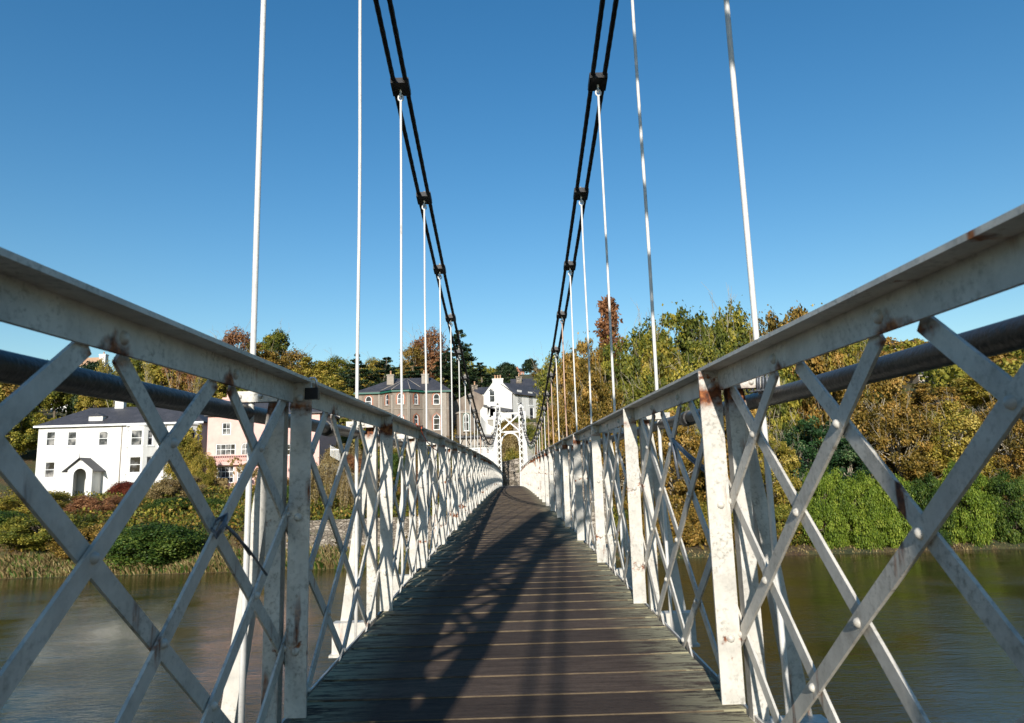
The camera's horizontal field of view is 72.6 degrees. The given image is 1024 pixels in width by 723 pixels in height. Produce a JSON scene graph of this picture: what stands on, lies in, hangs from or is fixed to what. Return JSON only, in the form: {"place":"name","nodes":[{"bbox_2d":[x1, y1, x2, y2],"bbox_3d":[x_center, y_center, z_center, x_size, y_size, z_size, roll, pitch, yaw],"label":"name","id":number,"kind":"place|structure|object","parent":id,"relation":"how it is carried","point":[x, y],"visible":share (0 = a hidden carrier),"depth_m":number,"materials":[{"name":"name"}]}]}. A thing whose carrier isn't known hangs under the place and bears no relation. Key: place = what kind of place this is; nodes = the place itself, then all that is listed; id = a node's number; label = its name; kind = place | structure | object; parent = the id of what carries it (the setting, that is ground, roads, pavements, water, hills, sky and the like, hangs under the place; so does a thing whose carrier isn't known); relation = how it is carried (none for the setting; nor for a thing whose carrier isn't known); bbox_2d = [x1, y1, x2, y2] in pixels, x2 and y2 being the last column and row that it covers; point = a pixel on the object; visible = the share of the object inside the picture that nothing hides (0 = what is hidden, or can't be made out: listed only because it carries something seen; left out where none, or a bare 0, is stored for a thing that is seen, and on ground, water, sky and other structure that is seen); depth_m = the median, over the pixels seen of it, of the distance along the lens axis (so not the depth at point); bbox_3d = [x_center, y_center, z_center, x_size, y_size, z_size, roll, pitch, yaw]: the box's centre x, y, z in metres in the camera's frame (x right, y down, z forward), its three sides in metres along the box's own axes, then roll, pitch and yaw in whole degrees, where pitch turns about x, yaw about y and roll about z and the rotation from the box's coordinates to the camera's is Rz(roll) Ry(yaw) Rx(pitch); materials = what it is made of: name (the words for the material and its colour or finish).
{"place":"outdoors","nodes":[
{"label":"outdoors","id":0,"kind":"place"},
{"bbox_2d":[0,548,1023,722],"bbox_3d":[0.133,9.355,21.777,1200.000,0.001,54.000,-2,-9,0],"label":"water","id":1,"kind":"structure","parent":0,"point":[953,661],"depth_m":24.48,"materials":[{"name":"brown liquid"}]},
{"bbox_2d":[0,359,1023,578],"bbox_3d":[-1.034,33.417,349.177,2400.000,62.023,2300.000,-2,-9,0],"label":"ground","id":2,"kind":"structure","parent":0,"point":[29,459],"depth_m":49.88,"materials":[{"name":"green plant"}]},
{"bbox_2d":[4,406,47,454],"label":"tree","id":3,"kind":"object","parent":2,"relation":"on","point":[26,439],"visible":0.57,"depth_m":97.31,"materials":[{"name":"green plant"}]},
{"bbox_2d":[0,490,77,513],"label":"shrub","id":4,"kind":"object","parent":2,"relation":"on","point":[62,500],"visible":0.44,"depth_m":59.34,"materials":[{"name":"green plant"}]},
{"bbox_2d":[0,511,98,551],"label":"shrub","id":5,"kind":"object","parent":2,"relation":"on","point":[17,535],"visible":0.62,"depth_m":49.25,"materials":[{"name":"green plant"}]},
{"bbox_2d":[38,359,75,418],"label":"tree","id":6,"kind":"object","parent":2,"relation":"on","point":[54,399],"visible":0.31,"depth_m":123.24,"materials":[{"name":"green plant"}]},
{"bbox_2d":[41,521,136,559],"bbox_3d":[-29.609,13.033,50.176,6.636,3.202,6.530,-6,-10,25],"label":"shrub","id":7,"kind":"object","parent":2,"relation":"on","point":[91,532],"visible":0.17,"depth_m":48.57,"materials":[{"name":"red plant"}]},
{"bbox_2d":[74,395,108,412],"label":"tree","id":8,"kind":"object","parent":2,"relation":"on","point":[84,403],"visible":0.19,"depth_m":107.14,"materials":[{"name":"yellow plant"}]},
{"bbox_2d":[63,494,140,519],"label":"shrub","id":9,"kind":"object","parent":2,"relation":"on","point":[85,501],"visible":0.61,"depth_m":57.39,"materials":[{"name":"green plant"}]},
{"bbox_2d":[33,401,207,500],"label":"villa","id":10,"kind":"object","parent":2,"relation":"on","point":[98,450],"visible":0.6,"depth_m":84.25,"materials":[{"name":"white paint"}]},
{"bbox_2d":[6,361,300,452],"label":"woodland","id":11,"kind":"object","parent":2,"relation":"on","point":[68,409],"visible":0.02,"depth_m":132.96,"materials":[{"name":"green plant"}]},
{"bbox_2d":[104,520,208,572],"bbox_3d":[-24.574,12.865,48.061,7.493,3.761,7.425,-1,-9,-4],"label":"shrub","id":12,"kind":"object","parent":2,"relation":"on","point":[169,541],"visible":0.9,"depth_m":46.38,"materials":[{"name":"green plant"}]},
{"bbox_2d":[140,363,182,389],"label":"tree","id":13,"kind":"object","parent":2,"relation":"on","point":[161,378],"visible":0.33,"depth_m":122.73,"materials":[{"name":"yellow plant"}]},
{"bbox_2d":[141,496,191,517],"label":"shrub","id":14,"kind":"object","parent":2,"relation":"on","point":[158,502],"visible":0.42,"depth_m":57.52,"materials":[{"name":"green plant"}]},
{"bbox_2d":[145,475,207,499],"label":"shrub","id":15,"kind":"object","parent":2,"relation":"on","point":[167,485],"visible":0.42,"depth_m":63.26,"materials":[{"name":"green plant"}]},
{"bbox_2d":[161,367,198,392],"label":"tree","id":16,"kind":"object","parent":2,"relation":"on","point":[192,378],"visible":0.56,"depth_m":103.04,"materials":[{"name":"brown plant"}]},
{"bbox_2d":[160,434,205,481],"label":"shrub","id":17,"kind":"object","parent":2,"relation":"on","point":[190,447],"visible":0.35,"depth_m":80.39,"materials":[{"name":"green plant"}]},
{"bbox_2d":[31,397,365,451],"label":"woodland","id":18,"kind":"object","parent":2,"relation":"on","point":[343,439],"visible":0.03,"depth_m":101.43,"materials":[{"name":"green plant"}]},
{"bbox_2d":[189,452,218,483],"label":"shrub","id":19,"kind":"object","parent":2,"relation":"on","point":[199,462],"visible":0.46,"depth_m":77.75,"materials":[{"name":"green plant"}]},
{"bbox_2d":[0,541,432,578],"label":"reeds","id":20,"kind":"object","parent":2,"relation":"on","point":[190,564],"visible":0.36,"depth_m":46.11,"materials":[{"name":"plant"}]},
{"bbox_2d":[210,324,250,350],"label":"tree","id":21,"kind":"object","parent":2,"relation":"on","point":[236,338],"visible":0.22,"depth_m":166.33,"materials":[{"name":"brown plant"}]},
{"bbox_2d":[0,420,479,555],"bbox_3d":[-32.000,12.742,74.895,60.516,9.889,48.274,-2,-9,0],"label":"undergrowth","id":22,"kind":"object","parent":2,"relation":"on","point":[320,504],"visible":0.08,"depth_m":56.10,"materials":[{"name":"green plant"}]},
{"bbox_2d":[245,339,282,364],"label":"tree","id":23,"kind":"object","parent":2,"relation":"on","point":[267,355],"visible":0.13,"depth_m":141.09,"materials":[{"name":"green plant"}]},
{"bbox_2d":[204,395,339,491],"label":"pink house","id":24,"kind":"structure","parent":2,"relation":"on","point":[226,440],"depth_m":81.56,"materials":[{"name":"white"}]},
{"bbox_2d":[206,457,257,488],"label":"ivy","id":25,"kind":"object","parent":24,"relation":"attached to","point":[225,480],"visible":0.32,"depth_m":77.70,"materials":[{"name":"plant"}]},
{"bbox_2d":[257,323,293,365],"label":"tree","id":26,"kind":"object","parent":2,"relation":"on","point":[277,339],"visible":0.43,"depth_m":161.16,"materials":[{"name":"green plant"}]},
{"bbox_2d":[270,343,315,374],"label":"tree","id":27,"kind":"object","parent":2,"relation":"on","point":[287,360],"visible":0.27,"depth_m":145.82,"materials":[{"name":"green plant"}]},
{"bbox_2d":[291,353,337,382],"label":"tree","id":28,"kind":"object","parent":2,"relation":"on","point":[311,370],"visible":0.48,"depth_m":137.79,"materials":[{"name":"yellow plant"}]},
{"bbox_2d":[310,461,352,507],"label":"tree","id":29,"kind":"object","parent":2,"relation":"on","point":[328,474],"visible":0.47,"depth_m":60.78,"materials":[{"name":"green plant"}]},
{"bbox_2d":[318,374,354,396],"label":"tree","id":30,"kind":"object","parent":2,"relation":"on","point":[335,384],"visible":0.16,"depth_m":118.19,"materials":[{"name":"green plant"}]},
{"bbox_2d":[326,348,353,389],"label":"tree","id":31,"kind":"object","parent":2,"relation":"on","point":[339,362],"visible":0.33,"depth_m":142.45,"materials":[{"name":"green plant"}]},
{"bbox_2d":[318,443,362,481],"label":"shrub","id":32,"kind":"object","parent":2,"relation":"on","point":[329,459],"visible":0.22,"depth_m":76.24,"materials":[{"name":"green plant"}]},
{"bbox_2d":[335,353,377,396],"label":"tree","id":33,"kind":"object","parent":2,"relation":"on","point":[366,372],"visible":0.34,"depth_m":128.55,"materials":[{"name":"green plant"}]},
{"bbox_2d":[338,469,379,512],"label":"tree","id":34,"kind":"object","parent":2,"relation":"on","point":[345,487],"visible":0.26,"depth_m":58.21,"materials":[{"name":"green plant"}]},
{"bbox_2d":[286,515,446,550],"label":"garden wall","id":35,"kind":"structure","parent":2,"relation":"on","point":[328,537],"depth_m":50.07,"materials":[{"name":"stone"}]},
{"bbox_2d":[362,357,399,388],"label":"tree","id":36,"kind":"object","parent":2,"relation":"on","point":[375,377],"visible":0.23,"depth_m":130.62,"materials":[{"name":"green plant"}]},
{"bbox_2d":[336,370,483,448],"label":"stucco house","id":37,"kind":"structure","parent":2,"relation":"on","point":[385,395],"depth_m":105.31,"materials":[{"name":"grey paint"}]},
{"bbox_2d":[398,336,431,377],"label":"tree","id":38,"kind":"object","parent":2,"relation":"on","point":[411,352],"visible":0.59,"depth_m":148.79,"materials":[{"name":"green plant"}]},
{"bbox_2d":[402,320,452,378],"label":"tree","id":39,"kind":"object","parent":2,"relation":"on","point":[433,352],"visible":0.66,"depth_m":150.44,"materials":[{"name":"brown plant"}]},
{"bbox_2d":[430,357,468,398],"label":"tree","id":40,"kind":"object","parent":2,"relation":"on","point":[446,373],"visible":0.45,"depth_m":124.24,"materials":[{"name":"green plant"}]},
{"bbox_2d":[429,329,480,399],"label":"tree","id":41,"kind":"object","parent":2,"relation":"on","point":[468,356],"visible":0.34,"depth_m":134.79,"materials":[{"name":"green plant"}]},
{"bbox_2d":[454,362,493,400],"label":"tree","id":42,"kind":"object","parent":2,"relation":"on","point":[486,380],"visible":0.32,"depth_m":126.21,"materials":[{"name":"green plant"}]},
{"bbox_2d":[455,434,493,464],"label":"conservatory","id":43,"kind":"object","parent":2,"relation":"on","point":[489,437],"visible":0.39,"depth_m":83.49,"materials":[{"name":"white"}]},
{"bbox_2d":[495,361,519,382],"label":"tree","id":44,"kind":"object","parent":2,"relation":"on","point":[510,369],"visible":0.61,"depth_m":165.67,"materials":[{"name":"green plant"}]},
{"bbox_2d":[480,375,543,423],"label":"white house","id":45,"kind":"structure","parent":2,"relation":"on","point":[508,397],"depth_m":110.75,"materials":[{"name":"paint"}]},
{"bbox_2d":[497,433,527,460],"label":"tree","id":46,"kind":"object","parent":2,"relation":"on","point":[508,443],"visible":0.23,"depth_m":68.95,"materials":[{"name":"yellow plant"}]},
{"bbox_2d":[518,421,546,455],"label":"shrub","id":47,"kind":"object","parent":2,"relation":"on","point":[530,430],"visible":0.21,"depth_m":78.97,"materials":[{"name":"green plant"}]},
{"bbox_2d":[532,336,570,445],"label":"tree","id":48,"kind":"object","parent":2,"relation":"on","point":[541,382],"visible":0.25,"depth_m":84.01,"materials":[{"name":"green plant"}]},
{"bbox_2d":[540,377,580,447],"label":"tree","id":49,"kind":"object","parent":2,"relation":"on","point":[570,408],"visible":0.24,"depth_m":63.19,"materials":[{"name":"yellow plant"}]},
{"bbox_2d":[548,330,582,436],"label":"tree","id":50,"kind":"object","parent":2,"relation":"on","point":[567,360],"visible":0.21,"depth_m":76.79,"materials":[{"name":"green plant"}]},
{"bbox_2d":[554,484,607,544],"bbox_3d":[2.497,11.726,49.057,8.100,5.970,5.650,-2,-9,0],"label":"abutment","id":51,"kind":"object","parent":2,"relation":"on","point":[593,520],"depth_m":47.18,"materials":[{"name":"stone"}]},
{"bbox_2d":[502,449,583,485],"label":"stone wall","id":52,"kind":"structure","parent":51,"relation":"on","point":[510,472],"depth_m":50.71,"materials":[{"name":"beige stone"}]},
{"bbox_2d":[562,352,604,434],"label":"tree","id":53,"kind":"object","parent":2,"relation":"on","point":[582,374],"visible":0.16,"depth_m":68.33,"materials":[{"name":"green plant"}]},
{"bbox_2d":[569,331,615,398],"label":"tree","id":54,"kind":"object","parent":2,"relation":"on","point":[581,347],"visible":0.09,"depth_m":75.30,"materials":[{"name":"green plant"}]},
{"bbox_2d":[571,348,639,498],"bbox_3d":[8.145,6.485,61.602,5.747,15.769,5.786,3,-10,-27],"label":"tree","id":55,"kind":"object","parent":2,"relation":"on","point":[600,406],"visible":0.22,"depth_m":61.39,"materials":[{"name":"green plant"}]},
{"bbox_2d":[593,294,630,368],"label":"tree","id":56,"kind":"object","parent":2,"relation":"on","point":[602,323],"visible":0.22,"depth_m":85.45,"materials":[{"name":"brown plant"}]},
{"bbox_2d":[599,335,641,407],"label":"tree","id":57,"kind":"object","parent":2,"relation":"on","point":[629,365],"visible":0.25,"depth_m":70.39,"materials":[{"name":"green plant"}]},
{"bbox_2d":[601,434,642,515],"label":"tree","id":58,"kind":"object","parent":2,"relation":"on","point":[622,452],"visible":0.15,"depth_m":53.70,"materials":[{"name":"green plant"}]},
{"bbox_2d":[612,299,683,387],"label":"tree","id":59,"kind":"object","parent":2,"relation":"on","point":[640,338],"visible":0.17,"depth_m":79.00,"materials":[{"name":"green plant"}]},
{"bbox_2d":[619,359,682,486],"bbox_3d":[12.798,6.570,63.654,6.380,15.067,7.254,-2,-9,4],"label":"tree","id":60,"kind":"object","parent":2,"relation":"on","point":[634,393],"visible":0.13,"depth_m":63.21,"materials":[{"name":"green plant"}]},
{"bbox_2d":[635,332,685,407],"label":"tree","id":61,"kind":"object","parent":2,"relation":"on","point":[665,354],"visible":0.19,"depth_m":69.58,"materials":[{"name":"green plant"}]},
{"bbox_2d":[653,409,704,513],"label":"tree","id":62,"kind":"object","parent":2,"relation":"on","point":[687,438],"visible":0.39,"depth_m":55.42,"materials":[{"name":"yellow plant"}]},
{"bbox_2d":[657,504,705,546],"bbox_3d":[11.882,11.778,49.416,4.329,3.840,4.260,4,-11,-32],"label":"shrub","id":63,"kind":"object","parent":2,"relation":"on","point":[691,514],"visible":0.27,"depth_m":48.22,"materials":[{"name":"brown plant"}]},
{"bbox_2d":[657,300,719,369],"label":"tree","id":64,"kind":"object","parent":2,"relation":"on","point":[684,338],"visible":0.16,"depth_m":76.60,"materials":[{"name":"green plant"}]},
{"bbox_2d":[665,327,734,502],"bbox_3d":[17.824,5.301,65.164,7.365,19.234,7.317,7,-13,-43],"label":"tree","id":65,"kind":"object","parent":2,"relation":"on","point":[702,353],"visible":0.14,"depth_m":64.78,"materials":[{"name":"green plant"}]},
{"bbox_2d":[684,318,734,426],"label":"tree","id":66,"kind":"object","parent":2,"relation":"on","point":[719,334],"visible":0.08,"depth_m":70.38,"materials":[{"name":"green plant"}]},
{"bbox_2d":[694,282,769,349],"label":"tree","id":67,"kind":"object","parent":2,"relation":"on","point":[737,332],"visible":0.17,"depth_m":78.41,"materials":[{"name":"green plant"}]},
{"bbox_2d":[703,390,776,495],"bbox_3d":[18.461,7.290,57.799,6.529,12.838,6.572,1,-10,-18],"label":"tree","id":68,"kind":"object","parent":2,"relation":"on","point":[753,412],"visible":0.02,"depth_m":56.18,"materials":[{"name":"brown plant"}]},
{"bbox_2d":[721,379,798,481],"bbox_3d":[22.198,6.156,63.914,7.708,14.999,6.778,-10,-12,41],"label":"tree","id":69,"kind":"object","parent":2,"relation":"on","point":[776,414],"visible":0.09,"depth_m":62.55,"materials":[{"name":"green plant"}]},
{"bbox_2d":[747,304,778,341],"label":"tree","id":70,"kind":"object","parent":2,"relation":"on","point":[773,323],"visible":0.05,"depth_m":82.86,"materials":[{"name":"green plant"}]},
{"bbox_2d":[752,334,805,441],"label":"tree","id":71,"kind":"object","parent":2,"relation":"on","point":[786,376],"visible":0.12,"depth_m":70.11,"materials":[{"name":"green plant"}]},
{"bbox_2d":[756,427,803,514],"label":"tree","id":72,"kind":"object","parent":2,"relation":"on","point":[787,456],"visible":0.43,"depth_m":54.21,"materials":[{"name":"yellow plant"}]},
{"bbox_2d":[774,501,807,545],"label":"shrub","id":73,"kind":"object","parent":2,"relation":"on","point":[782,510],"visible":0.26,"depth_m":48.23,"materials":[{"name":"green plant"}]},
{"bbox_2d":[578,336,1023,391],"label":"woodland","id":74,"kind":"object","parent":2,"relation":"on","point":[996,359],"visible":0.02,"depth_m":137.61,"materials":[{"name":"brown plant"}]},
{"bbox_2d":[776,300,831,466],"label":"tree","id":75,"kind":"object","parent":2,"relation":"on","point":[796,313],"visible":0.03,"depth_m":81.32,"materials":[{"name":"green plant"}]},
{"bbox_2d":[615,540,1019,558],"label":"grass","id":76,"kind":"structure","parent":2,"relation":"on","point":[972,544],"depth_m":46.27,"materials":[{"name":"plant"}]},
{"bbox_2d":[614,436,1023,550],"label":"undergrowth","id":77,"kind":"object","parent":2,"relation":"on","point":[691,503],"visible":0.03,"depth_m":51.63,"materials":[{"name":"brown plant"}]},
{"bbox_2d":[775,407,865,491],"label":"tree","id":78,"kind":"object","parent":2,"relation":"on","point":[810,450],"visible":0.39,"depth_m":55.73,"materials":[{"name":"green plant"}]},
{"bbox_2d":[618,338,1023,408],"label":"woodland","id":79,"kind":"object","parent":2,"relation":"on","point":[948,374],"visible":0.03,"depth_m":105.31,"materials":[{"name":"green plant"}]},
{"bbox_2d":[795,350,846,447],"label":"tree","id":80,"kind":"object","parent":2,"relation":"on","point":[820,364],"visible":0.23,"depth_m":69.52,"materials":[{"name":"yellow plant"}]},
{"bbox_2d":[799,461,853,549],"bbox_3d":[21.485,10.374,47.942,3.633,7.085,3.789,-1,-9,-3],"label":"shrub","id":81,"kind":"object","parent":2,"relation":"on","point":[818,511],"visible":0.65,"depth_m":46.95,"materials":[{"name":"green plant"}]},
{"bbox_2d":[812,302,868,409],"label":"tree","id":82,"kind":"object","parent":2,"relation":"on","point":[851,360],"visible":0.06,"depth_m":77.71,"materials":[{"name":"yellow plant"}]},
{"bbox_2d":[810,438,885,484],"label":"tree","id":83,"kind":"object","parent":2,"relation":"on","point":[849,454],"visible":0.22,"depth_m":52.83,"materials":[{"name":"green plant"}]},
{"bbox_2d":[836,469,889,550],"bbox_3d":[23.746,10.572,47.476,3.604,6.497,3.758,-6,-10,27],"label":"shrub","id":84,"kind":"object","parent":2,"relation":"on","point":[860,520],"visible":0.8,"depth_m":46.54,"materials":[{"name":"green plant"}]},
{"bbox_2d":[831,341,916,475],"bbox_3d":[33.975,5.452,66.197,8.358,17.326,8.303,-9,-12,38],"label":"tree","id":85,"kind":"object","parent":2,"relation":"on","point":[891,387],"visible":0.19,"depth_m":64.51,"materials":[{"name":"yellow plant"}]},
{"bbox_2d":[873,473,918,548],"bbox_3d":[26.036,10.447,47.646,3.618,6.588,3.774,-9,-12,39],"label":"shrub","id":86,"kind":"object","parent":2,"relation":"on","point":[895,530],"visible":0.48,"depth_m":46.53,"materials":[{"name":"green plant"}]},
{"bbox_2d":[844,392,954,483],"bbox_3d":[32.376,7.360,58.691,7.352,10.103,8.359,6,-12,-39],"label":"tree","id":87,"kind":"object","parent":2,"relation":"on","point":[909,466],"visible":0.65,"depth_m":57.15,"materials":[{"name":"green plant"}]},
{"bbox_2d":[899,471,957,546],"bbox_3d":[28.345,10.561,47.464,3.604,6.195,3.758,-10,-12,41],"label":"shrub","id":88,"kind":"object","parent":2,"relation":"on","point":[933,484],"visible":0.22,"depth_m":46.86,"materials":[{"name":"green plant"}]},
{"bbox_2d":[904,380,971,421],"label":"tree","id":89,"kind":"object","parent":2,"relation":"on","point":[927,398],"visible":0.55,"depth_m":91.22,"materials":[{"name":"brown plant"}]},
{"bbox_2d":[910,390,1002,487],"bbox_3d":[36.246,7.254,57.813,6.913,10.714,6.959,4,-11,-33],"label":"tree","id":90,"kind":"object","parent":2,"relation":"on","point":[961,421],"visible":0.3,"depth_m":56.58,"materials":[{"name":"yellow plant"}]},
{"bbox_2d":[936,459,1000,546],"bbox_3d":[31.049,10.095,47.773,4.088,6.958,3.920,-1,-9,-4],"label":"shrub","id":91,"kind":"object","parent":2,"relation":"on","point":[976,499],"visible":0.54,"depth_m":46.68,"materials":[{"name":"green plant"}]},
{"bbox_2d":[947,370,1015,411],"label":"tree","id":92,"kind":"object","parent":2,"relation":"on","point":[967,385],"visible":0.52,"depth_m":95.67,"materials":[{"name":"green plant"}]},
{"bbox_2d":[967,392,1023,480],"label":"tree","id":93,"kind":"object","parent":2,"relation":"on","point":[1015,458],"visible":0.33,"depth_m":57.97,"materials":[{"name":"brown plant"}]},
{"bbox_2d":[981,468,1023,544],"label":"shrub","id":94,"kind":"object","parent":2,"relation":"on","point":[1012,511],"visible":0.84,"depth_m":47.09,"materials":[{"name":"green plant"}]},
{"bbox_2d":[0,0,1023,373],"label":"sky","id":95,"kind":"structure","parent":0,"point":[876,135],"materials":[{"name":"blue"}]},
{"bbox_3d":[0.104,2.945,-5.263,4.400,5.940,8.560,-2,-9,0],"label":"near abutment","id":96,"kind":"object","parent":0,"visible":0},
{"bbox_2d":[0,0,1023,722],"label":"suspension bridge","id":97,"kind":"structure","parent":96,"relation":"on","point":[522,602],"depth_m":2.17,"materials":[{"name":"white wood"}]},
{"bbox_2d":[0,349,437,452],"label":"service pipe","id":98,"kind":"object","parent":97,"relation":"attached to","point":[18,369],"visible":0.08,"depth_m":1.43,"materials":[{"name":"grey metal"}]},
{"bbox_2d":[211,512,267,575],"bbox_3d":[-0.696,0.473,1.772,0.044,0.187,0.350,-2,-9,0],"label":"wire tie","id":99,"kind":"object","parent":97,"relation":"attached to","point":[224,519],"visible":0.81,"depth_m":1.68,"materials":[{"name":"grey metal"}]},
{"bbox_2d":[671,438,704,478],"bbox_3d":[0.679,0.371,2.699,0.029,0.171,0.410,-2,-9,0],"label":"strap","id":100,"kind":"object","parent":97,"relation":"hanging from","point":[690,457],"visible":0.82,"depth_m":2.83,"materials":[{"name":"metal"}]},
{"bbox_2d":[548,314,1023,457],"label":"service pipe","id":101,"kind":"object","parent":97,"relation":"attached to","point":[1000,337],"visible":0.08,"depth_m":1.39,"materials":[{"name":"grey metal"}]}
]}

